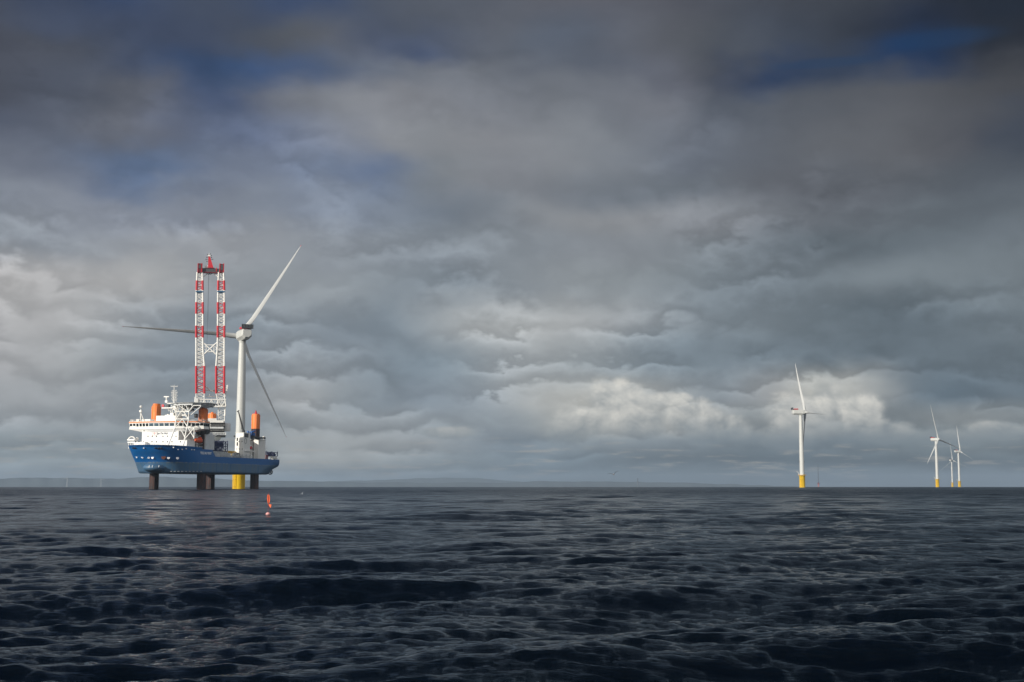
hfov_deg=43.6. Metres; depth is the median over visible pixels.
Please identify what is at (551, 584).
sea
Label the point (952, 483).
wind turbine
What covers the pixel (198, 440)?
lifeboat
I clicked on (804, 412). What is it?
wind turbine
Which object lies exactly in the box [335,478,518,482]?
hills
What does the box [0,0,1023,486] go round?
sky
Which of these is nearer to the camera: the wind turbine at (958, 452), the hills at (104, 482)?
the wind turbine at (958, 452)
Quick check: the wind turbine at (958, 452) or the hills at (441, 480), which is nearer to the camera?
the wind turbine at (958, 452)
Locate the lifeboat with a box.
[194,437,202,442]
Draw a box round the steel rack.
[213,440,227,451]
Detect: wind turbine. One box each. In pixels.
[123,246,300,488]
[791,364,825,486]
[928,409,959,486]
[946,445,963,486]
[954,425,966,486]
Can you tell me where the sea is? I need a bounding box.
[0,487,1023,681]
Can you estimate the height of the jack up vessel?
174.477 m
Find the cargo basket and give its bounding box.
[265,451,277,456]
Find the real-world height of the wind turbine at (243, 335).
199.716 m
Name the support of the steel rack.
on the jack up vessel
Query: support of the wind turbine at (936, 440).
in the sea
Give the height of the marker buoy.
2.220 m
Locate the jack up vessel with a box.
[127,254,278,488]
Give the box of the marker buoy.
[266,492,270,513]
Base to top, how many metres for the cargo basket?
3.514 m
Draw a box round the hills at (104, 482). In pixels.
[0,477,797,486]

